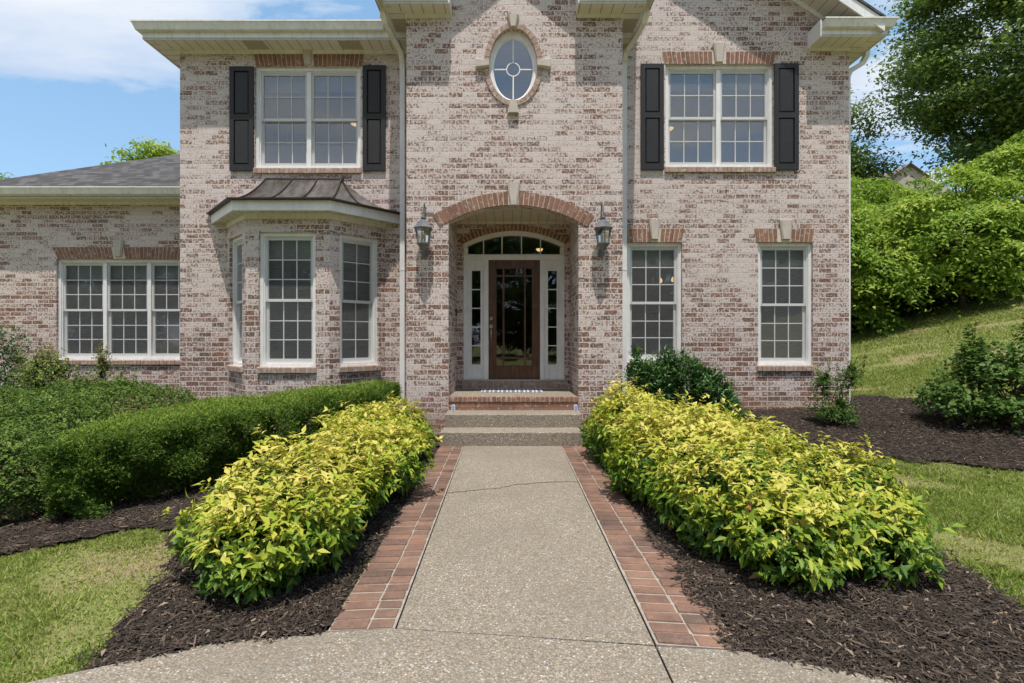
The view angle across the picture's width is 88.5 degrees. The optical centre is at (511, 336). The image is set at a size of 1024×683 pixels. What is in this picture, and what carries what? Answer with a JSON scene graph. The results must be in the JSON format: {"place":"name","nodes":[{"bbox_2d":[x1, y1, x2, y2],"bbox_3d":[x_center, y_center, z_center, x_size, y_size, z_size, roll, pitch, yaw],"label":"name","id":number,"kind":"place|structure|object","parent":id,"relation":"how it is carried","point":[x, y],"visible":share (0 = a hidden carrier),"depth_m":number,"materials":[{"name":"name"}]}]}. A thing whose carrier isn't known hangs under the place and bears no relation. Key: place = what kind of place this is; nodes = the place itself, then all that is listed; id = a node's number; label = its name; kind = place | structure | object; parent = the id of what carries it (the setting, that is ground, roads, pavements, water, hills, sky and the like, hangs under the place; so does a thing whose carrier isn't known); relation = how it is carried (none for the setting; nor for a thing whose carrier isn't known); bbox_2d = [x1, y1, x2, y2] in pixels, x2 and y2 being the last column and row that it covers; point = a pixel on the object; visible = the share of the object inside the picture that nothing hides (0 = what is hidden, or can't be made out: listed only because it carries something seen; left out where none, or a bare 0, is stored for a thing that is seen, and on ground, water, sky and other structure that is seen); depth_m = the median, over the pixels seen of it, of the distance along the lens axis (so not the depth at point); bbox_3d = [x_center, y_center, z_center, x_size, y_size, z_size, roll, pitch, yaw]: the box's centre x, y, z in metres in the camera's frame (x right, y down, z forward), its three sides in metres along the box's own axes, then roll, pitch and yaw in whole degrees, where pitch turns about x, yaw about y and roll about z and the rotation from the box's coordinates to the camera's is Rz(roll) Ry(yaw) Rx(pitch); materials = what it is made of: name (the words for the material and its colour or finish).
{"place":"outdoors","nodes":[
{"label":"outdoors","id":0,"kind":"place"},
{"bbox_2d":[0,0,1019,199],"label":"sky","id":1,"kind":"structure","parent":0,"point":[77,77],"materials":[{"name":"blue"}]},
{"bbox_2d":[0,273,1023,682],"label":"ground","id":2,"kind":"structure","parent":0,"point":[362,569],"depth_m":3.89,"materials":[{"name":"green plant"}]},
{"bbox_2d":[0,172,12,178],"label":"maple tree","id":3,"kind":"object","parent":2,"relation":"on","point":[1,177],"visible":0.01,"depth_m":21.70,"materials":[{"name":"green plant"}]},
{"bbox_2d":[0,324,32,402],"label":"holly shrub","id":4,"kind":"object","parent":2,"relation":"on","point":[5,379],"visible":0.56,"depth_m":9.79,"materials":[{"name":"green plant"}]},
{"bbox_2d":[100,136,179,164],"bbox_3d":[-15.236,-3.449,22.600,4.393,10.311,4.000,0,0,0],"label":"maple tree","id":5,"kind":"object","parent":2,"relation":"on","point":[152,150],"visible":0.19,"depth_m":21.90,"materials":[{"name":"green plant"}]},
{"bbox_2d":[0,414,440,673],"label":"mulch bed","id":6,"kind":"object","parent":2,"relation":"on","point":[331,614],"visible":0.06,"depth_m":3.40,"materials":[{"name":"brown wood"}]},
{"bbox_2d":[6,339,96,420],"bbox_3d":[-8.256,0.823,9.403,1.706,1.627,0.920,0,0,16],"label":"crape myrtle","id":7,"kind":"object","parent":6,"relation":"on","point":[44,367],"visible":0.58,"depth_m":9.37,"materials":[{"name":"green plant"}]},
{"bbox_2d":[0,378,200,520],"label":"boxwood shrub","id":8,"kind":"object","parent":6,"relation":"on","point":[21,418],"visible":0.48,"depth_m":6.37,"materials":[{"name":"green plant"}]},
{"bbox_2d":[81,339,141,416],"bbox_3d":[-7.068,0.836,9.328,1.192,1.602,0.597,0,0,20],"label":"crape myrtle","id":9,"kind":"object","parent":6,"relation":"on","point":[103,366],"visible":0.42,"depth_m":9.32,"materials":[{"name":"green plant"}]},
{"bbox_2d":[26,377,402,519],"bbox_3d":[-3.239,1.221,6.630,3.751,1.312,3.526,0,0,-15],"label":"yew hedge","id":10,"kind":"object","parent":6,"relation":"on","point":[132,449],"visible":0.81,"depth_m":5.45,"materials":[{"name":"green plant"}]},
{"bbox_2d":[156,410,442,607],"bbox_3d":[-1.528,1.132,4.426,1.425,1.098,3.130,0,0,10],"label":"nandina shrub","id":11,"kind":"object","parent":6,"relation":"on","point":[311,507],"visible":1,"depth_m":3.40,"materials":[{"name":"yellow plant"}]},
{"bbox_2d":[296,391,436,457],"bbox_3d":[-1.575,1.187,6.409,1.377,0.938,2.152,0,0,23],"label":"nandina shrub","id":12,"kind":"object","parent":6,"relation":"on","point":[403,416],"visible":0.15,"depth_m":6.37,"materials":[{"name":"yellow plant"}]},
{"bbox_2d":[39,409,1023,682],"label":"fallen leaves","id":13,"kind":"object","parent":6,"relation":"on","point":[685,569],"visible":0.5,"depth_m":3.04,"materials":[{"name":"brown plant"}]},
{"bbox_2d":[328,446,462,631],"bbox_3d":[-0.834,1.616,5.193,0.353,0.108,4.758,0,0,-1],"label":"brick edging","id":14,"kind":"object","parent":2,"relation":"on","point":[378,596],"visible":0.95,"depth_m":3.69,"materials":[{"name":"red brick"}]},
{"bbox_2d":[0,0,899,436],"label":"brick house","id":15,"kind":"structure","parent":2,"relation":"on","point":[256,234],"depth_m":9.30,"materials":[{"name":"brick"}]},
{"bbox_2d":[52,240,179,363],"bbox_3d":[-8.006,-0.716,11.012,3.053,2.567,0.325,0,0,0],"label":"window","id":16,"kind":"structure","parent":15,"relation":"in","point":[126,298],"depth_m":11.09,"materials":[{"name":"glass"}]},
{"bbox_2d":[226,236,242,371],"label":"window","id":17,"kind":"structure","parent":15,"relation":"in","point":[237,242],"depth_m":9.21,"materials":[{"name":"plastic"}]},
{"bbox_2d":[256,232,316,372],"bbox_3d":[-3.654,-0.565,8.664,0.961,2.291,0.322,0,0,0],"label":"window","id":18,"kind":"structure","parent":15,"relation":"in","point":[287,259],"depth_m":8.77,"materials":[{"name":"glass"}]},
{"bbox_2d":[253,49,363,172],"bbox_3d":[-3.594,-3.987,9.393,1.971,2.192,0.285,0,0,0],"label":"window","id":19,"kind":"structure","parent":15,"relation":"in","point":[307,81],"depth_m":9.38,"materials":[{"name":"plastic"}]},
{"bbox_2d":[339,234,380,371],"bbox_3d":[-2.670,-0.565,9.023,0.321,2.291,0.775,0,0,44],"label":"window","id":20,"kind":"structure","parent":15,"relation":"in","point":[358,255],"depth_m":9.15,"materials":[{"name":"glass"}]},
{"bbox_2d":[414,203,432,257],"bbox_3d":[-1.389,-1.692,8.251,0.277,0.860,0.361,0,0,0],"label":"wall lantern","id":21,"kind":"object","parent":15,"relation":"attached to","point":[422,224],"depth_m":8.19,"materials":[{"name":"grey metal"}]},
{"bbox_2d":[481,389,542,391],"bbox_3d":[-0.005,0.959,9.390,1.080,0.012,0.460,0,0,0],"label":"doormat","id":22,"kind":"object","parent":15,"relation":"on","point":[511,390],"visible":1,"depth_m":9.37,"materials":[{"name":"white fabric"}]},
{"bbox_2d":[489,31,536,99],"bbox_3d":[0.020,-4.341,8.568,0.812,1.262,0.125,0,0,0],"label":"oval window","id":23,"kind":"structure","parent":15,"relation":"in","point":[513,62],"depth_m":8.62,"materials":[{"name":"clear glass"}]},
{"bbox_2d":[489,260,539,378],"bbox_3d":[0.042,-0.323,9.783,0.958,2.217,0.114,0,0,0],"label":"front door","id":24,"kind":"structure","parent":15,"relation":"in","point":[496,371],"depth_m":9.80,"materials":[{"name":"brown wood"}]},
{"bbox_2d":[594,203,612,257],"bbox_3d":[1.428,-1.692,8.251,0.277,0.860,0.361,0,0,0],"label":"wall lantern","id":25,"kind":"object","parent":15,"relation":"attached to","point":[603,224],"depth_m":8.20,"materials":[{"name":"grey metal"}]},
{"bbox_2d":[627,220,684,366],"bbox_3d":[2.506,-0.763,9.393,1.087,2.594,0.285,0,0,0],"label":"window","id":26,"kind":"structure","parent":15,"relation":"in","point":[638,254],"depth_m":9.38,"materials":[{"name":"plastic"}]},
{"bbox_2d":[662,43,775,171],"bbox_3d":[3.660,-4.045,9.393,2.016,2.271,0.285,0,0,0],"label":"window","id":27,"kind":"structure","parent":15,"relation":"in","point":[714,79],"depth_m":9.37,"materials":[{"name":"plastic"}]},
{"bbox_2d":[754,220,814,370],"bbox_3d":[4.814,-0.732,9.412,1.070,2.656,0.325,0,0,0],"label":"window","id":28,"kind":"structure","parent":15,"relation":"in","point":[784,269],"depth_m":9.46,"materials":[{"name":"glass"}]},
{"bbox_2d":[27,629,907,682],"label":"front walk","id":29,"kind":"structure","parent":2,"relation":"on","point":[391,656],"depth_m":2.52,"materials":[{"name":"beige concrete"}]},
{"bbox_2d":[440,410,584,446],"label":"front steps","id":30,"kind":"structure","parent":2,"relation":"on","point":[463,428],"depth_m":7.89,"materials":[{"name":"beige concrete"}]},
{"bbox_2d":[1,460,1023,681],"bbox_3d":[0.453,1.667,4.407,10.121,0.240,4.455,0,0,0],"label":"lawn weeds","id":31,"kind":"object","parent":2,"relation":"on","point":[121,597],"visible":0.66,"depth_m":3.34,"materials":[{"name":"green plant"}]},
{"bbox_2d":[397,446,653,645],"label":"path","id":32,"kind":"structure","parent":2,"relation":"on","point":[517,545],"depth_m":3.66,"materials":[{"name":"beige concrete"}]},
{"bbox_2d":[561,446,739,650],"bbox_3d":[0.938,1.616,5.107,0.452,0.108,4.925,0,0,0],"label":"brick edging","id":33,"kind":"object","parent":2,"relation":"on","point":[671,616],"visible":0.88,"depth_m":3.53,"materials":[{"name":"red brick"}]},
{"bbox_2d":[592,394,1023,682],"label":"mulch bed","id":34,"kind":"object","parent":2,"relation":"on","point":[650,510],"visible":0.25,"depth_m":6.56,"materials":[{"name":"brown wood"}]},
{"bbox_2d":[578,374,766,473],"bbox_3d":[1.891,1.058,6.381,2.134,1.201,2.257,0,0,0],"label":"nandina shrub","id":35,"kind":"object","parent":34,"relation":"on","point":[602,418],"visible":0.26,"depth_m":6.30,"materials":[{"name":"yellow plant"}]},
{"bbox_2d":[614,345,746,417],"bbox_3d":[2.646,0.799,8.387,2.099,1.390,1.076,0,0,0],"label":"cherry laurel","id":36,"kind":"object","parent":34,"relation":"on","point":[697,378],"visible":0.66,"depth_m":8.21,"materials":[{"name":"green plant"}]},
{"bbox_2d":[599,394,966,592],"bbox_3d":[2.164,1.101,4.440,2.270,1.177,2.755,0,0,-13],"label":"nandina shrub","id":37,"kind":"object","parent":34,"relation":"on","point":[762,497],"visible":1,"depth_m":3.65,"materials":[{"name":"yellow plant"}]},
{"bbox_2d":[803,345,868,425],"bbox_3d":[4.925,0.745,7.942,0.947,1.264,0.663,0,0,0],"label":"loropetalum shrub","id":38,"kind":"object","parent":34,"relation":"on","point":[834,414],"visible":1,"depth_m":7.90,"materials":[{"name":"green plant"}]},
{"bbox_2d":[906,311,1023,434],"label":"redbud shrub","id":39,"kind":"object","parent":34,"relation":"on","point":[976,368],"visible":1,"depth_m":7.58,"materials":[{"name":"green plant"}]},
{"bbox_2d":[852,310,909,328],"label":"undergrowth shrub","id":40,"kind":"object","parent":2,"relation":"on","point":[857,319],"depth_m":19.48,"materials":[{"name":"green plant"}]},
{"bbox_2d":[851,88,925,204],"bbox_3d":[17.343,-8.254,30.654,11.161,13.876,10.194,0,0,0],"label":"oak tree","id":41,"kind":"object","parent":2,"relation":"on","point":[859,161],"visible":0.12,"depth_m":28.81,"materials":[{"name":"green plant"}]},
{"bbox_2d":[851,174,957,313],"bbox_3d":[13.780,-3.512,20.796,6.561,6.151,6.882,0,0,-30],"label":"dogwood tree","id":42,"kind":"object","parent":2,"relation":"on","point":[885,194],"visible":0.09,"depth_m":20.09,"materials":[{"name":"green plant"}]},
{"bbox_2d":[851,192,960,340],"bbox_3d":[11.498,-1.992,17.841,5.279,5.845,5.476,0,0,0],"label":"dogwood tree","id":43,"kind":"object","parent":2,"relation":"on","point":[868,304],"visible":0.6,"depth_m":16.62,"materials":[{"name":"green plant"}]},
{"bbox_2d":[862,163,959,231],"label":"neighbour house","id":44,"kind":"structure","parent":2,"relation":"on","point":[913,173],"depth_m":44.30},
{"bbox_2d":[880,279,982,316],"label":"undergrowth shrub","id":45,"kind":"object","parent":2,"relation":"on","point":[928,304],"visible":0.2,"depth_m":19.36,"materials":[{"name":"green plant"}]},
{"bbox_2d":[862,159,1023,313],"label":"dogwood tree","id":46,"kind":"object","parent":2,"relation":"on","point":[945,213],"visible":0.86,"depth_m":16.56,"materials":[{"name":"green plant"}]},
{"bbox_2d":[864,0,1023,196],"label":"oak tree","id":47,"kind":"object","parent":2,"relation":"on","point":[980,94],"visible":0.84,"depth_m":26.32,"materials":[{"name":"green plant"}]},
{"bbox_2d":[934,130,1023,294],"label":"dogwood tree","id":48,"kind":"object","parent":2,"relation":"on","point":[992,159],"visible":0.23,"depth_m":18.05,"materials":[{"name":"green plant"}]},
{"bbox_2d":[945,259,1021,295],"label":"undergrowth shrub","id":49,"kind":"object","parent":2,"relation":"on","point":[986,285],"visible":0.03,"depth_m":19.12,"materials":[{"name":"green plant"}]}
]}

